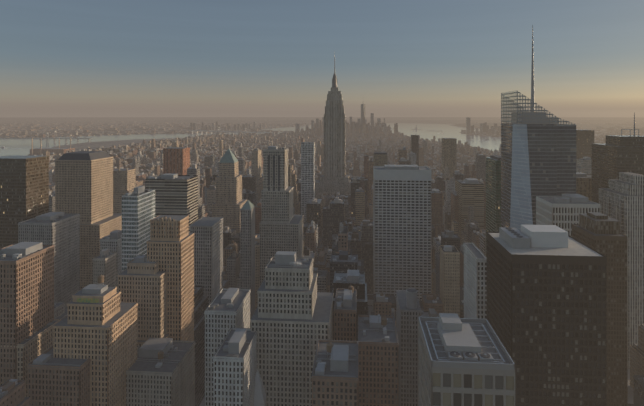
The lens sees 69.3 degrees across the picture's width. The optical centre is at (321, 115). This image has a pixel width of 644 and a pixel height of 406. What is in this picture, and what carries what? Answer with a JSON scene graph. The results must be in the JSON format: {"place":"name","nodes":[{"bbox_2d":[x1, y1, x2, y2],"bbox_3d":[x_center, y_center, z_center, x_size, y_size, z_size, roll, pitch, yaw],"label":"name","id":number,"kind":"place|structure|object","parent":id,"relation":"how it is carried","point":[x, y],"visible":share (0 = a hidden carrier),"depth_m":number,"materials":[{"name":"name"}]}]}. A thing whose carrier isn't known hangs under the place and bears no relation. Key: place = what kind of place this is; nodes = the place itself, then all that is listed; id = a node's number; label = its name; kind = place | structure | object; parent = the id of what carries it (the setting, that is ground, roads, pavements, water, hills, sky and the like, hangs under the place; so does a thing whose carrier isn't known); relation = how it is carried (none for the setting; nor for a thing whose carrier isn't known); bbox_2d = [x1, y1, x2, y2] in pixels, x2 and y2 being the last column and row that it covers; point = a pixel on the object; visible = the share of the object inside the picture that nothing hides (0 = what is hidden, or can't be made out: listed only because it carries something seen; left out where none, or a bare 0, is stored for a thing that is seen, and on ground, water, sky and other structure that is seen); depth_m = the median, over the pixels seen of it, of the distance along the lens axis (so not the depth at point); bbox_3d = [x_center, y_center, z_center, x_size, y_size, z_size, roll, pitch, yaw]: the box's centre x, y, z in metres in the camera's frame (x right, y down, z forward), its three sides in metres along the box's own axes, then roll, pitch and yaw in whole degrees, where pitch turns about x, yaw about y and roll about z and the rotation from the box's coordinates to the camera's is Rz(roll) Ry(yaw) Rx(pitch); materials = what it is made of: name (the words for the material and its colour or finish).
{"place":"outdoors","nodes":[
{"label":"outdoors","id":0,"kind":"place"},
{"bbox_2d":[0,131,294,155],"bbox_3d":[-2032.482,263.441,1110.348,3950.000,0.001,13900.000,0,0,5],"label":"river water","id":1,"kind":"structure","parent":0,"point":[24,146],"depth_m":4937.53,"materials":[{"name":"grey liquid"}]},
{"bbox_2d":[151,216,178,238],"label":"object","id":2,"kind":"structure","parent":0,"point":[164,218],"depth_m":374.38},
{"bbox_2d":[145,175,197,232],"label":"building","id":3,"kind":"structure","parent":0,"point":[178,195],"depth_m":590.75,"materials":[{"name":"grey concrete"}]},
{"bbox_2d":[18,206,486,405],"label":"building","id":4,"kind":"structure","parent":0,"point":[215,224],"depth_m":360.60,"materials":[{"name":"grey concrete"}]},
{"bbox_2d":[52,147,481,359],"bbox_3d":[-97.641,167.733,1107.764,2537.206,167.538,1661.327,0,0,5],"label":"building tank","id":5,"kind":"object","parent":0,"point":[328,345],"visible":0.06,"depth_m":334.15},
{"bbox_2d":[1,127,567,405],"bbox_3d":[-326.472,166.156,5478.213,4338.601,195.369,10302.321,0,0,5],"label":"white building","id":6,"kind":"structure","parent":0,"point":[554,236],"depth_m":276.57,"materials":[{"name":"white concrete"}]},
{"bbox_2d":[5,146,590,374],"bbox_3d":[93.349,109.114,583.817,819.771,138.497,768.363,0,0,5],"label":"rooftop boxes","id":7,"kind":"object","parent":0,"point":[150,347],"visible":0.62,"depth_m":334.55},
{"bbox_2d":[219,125,416,208],"bbox_3d":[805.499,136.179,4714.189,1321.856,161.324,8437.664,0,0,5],"label":"copper roof","id":8,"kind":"structure","parent":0,"point":[228,157],"depth_m":768.74,"materials":[{"name":"metal"}]},
{"bbox_2d":[0,0,643,116],"bbox_3d":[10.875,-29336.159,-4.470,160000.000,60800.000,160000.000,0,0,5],"label":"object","id":9,"kind":"object","parent":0,"point":[239,58],"depth_m":75553.30,"materials":[{"name":"blue"}]},
{"bbox_2d":[0,117,643,405],"bbox_3d":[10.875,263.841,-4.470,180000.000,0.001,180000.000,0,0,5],"label":"ground","id":10,"kind":"structure","parent":0,"point":[91,145],"depth_m":42777.69,"materials":[{"name":"grey"}]},
{"bbox_2d":[32,137,70,154],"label":"building stack","id":11,"kind":"object","parent":10,"relation":"on","point":[41,145],"visible":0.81,"depth_m":3143.99,"materials":[{"name":"brick"}]},
{"bbox_2d":[1,157,169,396],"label":"tan building","id":12,"kind":"structure","parent":10,"relation":"on","point":[110,222],"depth_m":645.12,"materials":[{"name":"beige stone"}]},
{"bbox_2d":[53,215,193,405],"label":"buff building","id":13,"kind":"structure","parent":10,"relation":"on","point":[185,241],"depth_m":318.37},
{"bbox_2d":[77,298,98,302],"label":"building faience","id":14,"kind":"object","parent":13,"relation":"attached to","point":[89,300],"visible":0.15,"depth_m":307.17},
{"bbox_2d":[122,189,154,270],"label":"office building","id":15,"kind":"structure","parent":10,"relation":"on","point":[138,213],"depth_m":441.21,"materials":[{"name":"white concrete"}]},
{"bbox_2d":[163,147,189,174],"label":"building","id":16,"kind":"structure","parent":10,"relation":"on","point":[176,160],"depth_m":1087.36,"materials":[{"name":"brown brick"}]},
{"bbox_2d":[113,161,246,232],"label":"tan building","id":17,"kind":"structure","parent":10,"relation":"on","point":[228,204],"depth_m":765.66,"materials":[{"name":"beige stone"}]},
{"bbox_2d":[0,244,398,405],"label":"brown building","id":18,"kind":"structure","parent":10,"relation":"on","point":[372,338],"depth_m":299.18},
{"bbox_2d":[126,148,332,405],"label":"limestone building","id":19,"kind":"structure","parent":10,"relation":"on","point":[181,373],"depth_m":316.78,"materials":[{"name":"beige stone"}]},
{"bbox_2d":[0,130,593,248],"bbox_3d":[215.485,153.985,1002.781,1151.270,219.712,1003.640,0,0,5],"label":"building","id":20,"kind":"structure","parent":10,"relation":"on","point":[24,188],"depth_m":546.20,"materials":[{"name":"brown glass"}]},
{"bbox_2d":[36,113,576,293],"bbox_3d":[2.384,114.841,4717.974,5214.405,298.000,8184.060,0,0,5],"label":"glass building","id":21,"kind":"structure","parent":10,"relation":"on","point":[333,216],"depth_m":858.05,"materials":[{"name":"grey glass"}]},
{"bbox_2d":[301,142,314,222],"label":"white grid building","id":22,"kind":"structure","parent":10,"relation":"on","point":[307,171],"depth_m":994.91,"materials":[{"name":"white concrete"}]},
{"bbox_2d":[0,127,638,369],"bbox_3d":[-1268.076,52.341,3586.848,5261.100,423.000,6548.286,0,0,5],"label":"rooftop","id":23,"kind":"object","parent":10,"relation":"on","point":[444,362],"visible":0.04,"depth_m":214.58,"materials":[{"name":"grey concrete"}]},
{"bbox_2d":[0,117,643,293],"bbox_3d":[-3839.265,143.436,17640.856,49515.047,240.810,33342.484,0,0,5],"label":"distant city buildings","id":24,"kind":"structure","parent":10,"relation":"on","point":[66,127],"depth_m":3088.77,"materials":[{"name":"grey concrete"}]},
{"bbox_2d":[0,138,643,397],"bbox_3d":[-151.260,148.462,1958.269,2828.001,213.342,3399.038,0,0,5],"label":"rooftops","id":25,"kind":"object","parent":10,"relation":"on","point":[12,383],"visible":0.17,"depth_m":704.27,"materials":[{"name":"grey concrete"}]},
{"bbox_2d":[0,225,643,405],"bbox_3d":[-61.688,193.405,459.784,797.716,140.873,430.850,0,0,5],"label":"building wall","id":26,"kind":"structure","parent":10,"relation":"on","point":[17,398],"depth_m":521.10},
{"bbox_2d":[1,152,643,405],"bbox_3d":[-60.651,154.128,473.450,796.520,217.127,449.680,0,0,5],"label":"windows","id":27,"kind":"structure","parent":10,"relation":"on","point":[558,334],"depth_m":319.03,"materials":[{"name":"black glass"}]},
{"bbox_2d":[315,87,350,197],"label":"skyscraper","id":28,"kind":"structure","parent":10,"relation":"on","point":[334,179],"depth_m":1266.25,"materials":[{"name":"stone"}]},
{"bbox_2d":[332,73,336,86],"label":"building mast","id":29,"kind":"object","parent":28,"relation":"on","point":[334,81],"visible":0.77,"depth_m":1282.80,"materials":[{"name":"silver metal"}]},
{"bbox_2d":[361,104,575,227],"bbox_3d":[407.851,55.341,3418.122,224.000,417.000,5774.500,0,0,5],"label":"glass towers","id":30,"kind":"structure","parent":10,"relation":"on","point":[552,156],"depth_m":535.27,"materials":[{"name":"grey glass"}]},
{"bbox_2d":[486,157,500,256],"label":"green glass building","id":31,"kind":"structure","parent":10,"relation":"on","point":[493,194],"depth_m":647.09,"materials":[{"name":"glass"}]},
{"bbox_2d":[536,196,599,236],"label":"building","id":32,"kind":"structure","parent":10,"relation":"on","point":[544,212],"depth_m":473.56,"materials":[{"name":"grey concrete"}]},
{"bbox_2d":[576,159,591,173],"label":"limestone building","id":33,"kind":"structure","parent":10,"relation":"on","point":[584,166],"depth_m":916.99,"materials":[{"name":"beige stone"}]},
{"bbox_2d":[572,224,627,405],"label":"skyscraper","id":34,"kind":"structure","parent":10,"relation":"on","point":[575,229],"depth_m":401.53,"materials":[{"name":"concrete"}]},
{"bbox_2d":[579,212,619,233],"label":"rooftop structure","id":35,"kind":"object","parent":34,"relation":"on","point":[597,222],"visible":1,"depth_m":412.21,"materials":[{"name":"brown concrete"}]},
{"bbox_2d":[577,231,626,405],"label":"bronze building pane","id":36,"kind":"object","parent":34,"relation":"in","point":[615,315],"visible":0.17,"depth_m":401.90,"materials":[{"name":"brown glass"}]},
{"bbox_2d":[599,172,643,368],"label":"skyscraper","id":37,"kind":"structure","parent":10,"relation":"on","point":[621,199],"depth_m":485.48,"materials":[{"name":"grey concrete"}]},
{"bbox_2d":[45,25,634,359],"bbox_3d":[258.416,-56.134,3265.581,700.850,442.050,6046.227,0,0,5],"label":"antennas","id":38,"kind":"object","parent":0,"point":[532,83],"visible":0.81,"depth_m":564.90,"materials":[{"name":"grey metal"}]},
{"bbox_2d":[58,151,623,357],"bbox_3d":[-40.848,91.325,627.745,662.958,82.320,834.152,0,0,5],"label":"dark roof building","id":39,"kind":"structure","parent":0,"point":[86,155],"depth_m":590.24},
{"bbox_2d":[262,123,500,151],"bbox_3d":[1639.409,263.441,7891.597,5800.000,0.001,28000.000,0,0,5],"label":"river","id":40,"kind":"structure","parent":0,"point":[428,131],"depth_m":7278.22,"materials":[{"name":"grey liquid"}]},
{"bbox_2d":[136,120,643,128],"bbox_3d":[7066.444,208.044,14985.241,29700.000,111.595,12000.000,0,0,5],"label":"hills","id":41,"kind":"structure","parent":0,"point":[490,123],"depth_m":17176.91,"materials":[{"name":"grey"}]},
{"bbox_2d":[373,166,430,300],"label":"skyscraper","id":42,"kind":"structure","parent":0,"point":[403,175],"depth_m":618.34,"materials":[{"name":"grey concrete"}]},
{"bbox_2d":[200,134,633,405],"bbox_3d":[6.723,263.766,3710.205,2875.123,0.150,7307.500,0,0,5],"label":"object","id":43,"kind":"structure","parent":0,"point":[630,388],"depth_m":447.26,"materials":[{"name":"grey"}]},
{"bbox_2d":[194,135,643,405],"bbox_3d":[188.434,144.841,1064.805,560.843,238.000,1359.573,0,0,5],"label":"dark glass building","id":44,"kind":"structure","parent":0,"point":[613,156],"depth_m":568.02,"materials":[{"name":"black glass"}]},
{"bbox_2d":[451,192,458,235],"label":"brown building","id":45,"kind":"structure","parent":0,"point":[454,207],"depth_m":905.28,"materials":[{"name":"concrete"}]},
{"bbox_2d":[418,322,514,405],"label":"facade","id":46,"kind":"object","parent":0,"point":[426,387],"visible":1,"depth_m":197.73,"materials":[{"name":"grey concrete"}]},
{"bbox_2d":[433,373,513,405],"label":"windows","id":47,"kind":"structure","parent":46,"relation":"in","point":[468,384],"depth_m":197.53,"materials":[{"name":"black glass"}]},
{"bbox_2d":[455,179,483,244],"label":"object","id":48,"kind":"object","parent":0,"point":[470,195],"visible":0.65,"depth_m":873.27,"materials":[{"name":"concrete"}]},
{"bbox_2d":[373,138,591,200],"bbox_3d":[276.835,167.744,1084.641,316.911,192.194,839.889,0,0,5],"label":"buildings","id":49,"kind":"structure","parent":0,"point":[449,160],"depth_m":1454.47,"materials":[{"name":"concrete"}]},
{"bbox_2d":[374,123,595,363],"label":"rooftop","id":50,"kind":"object","parent":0,"point":[482,344],"visible":0.33,"depth_m":222.82,"materials":[{"name":"grey concrete"}]},
{"bbox_2d":[438,112,557,354],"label":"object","id":51,"kind":"object","parent":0,"point":[456,334],"visible":0.5,"depth_m":220.11,"materials":[{"name":"white concrete"}]},
{"bbox_2d":[510,124,532,230],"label":"glass facade","id":52,"kind":"structure","parent":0,"point":[521,209],"depth_m":545.63,"materials":[{"name":"blue glass"}]},
{"bbox_2d":[501,91,575,125],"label":"rooftop screen","id":53,"kind":"object","parent":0,"point":[518,107],"visible":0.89,"depth_m":536.23,"materials":[{"name":"grey metal"}]},
{"bbox_2d":[487,232,606,405],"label":"skyscraper","id":54,"kind":"structure","parent":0,"point":[501,259],"depth_m":257.20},
{"bbox_2d":[489,233,601,255],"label":"roof","id":55,"kind":"structure","parent":54,"relation":"on","point":[575,248],"depth_m":268.15,"materials":[{"name":"grey concrete"}]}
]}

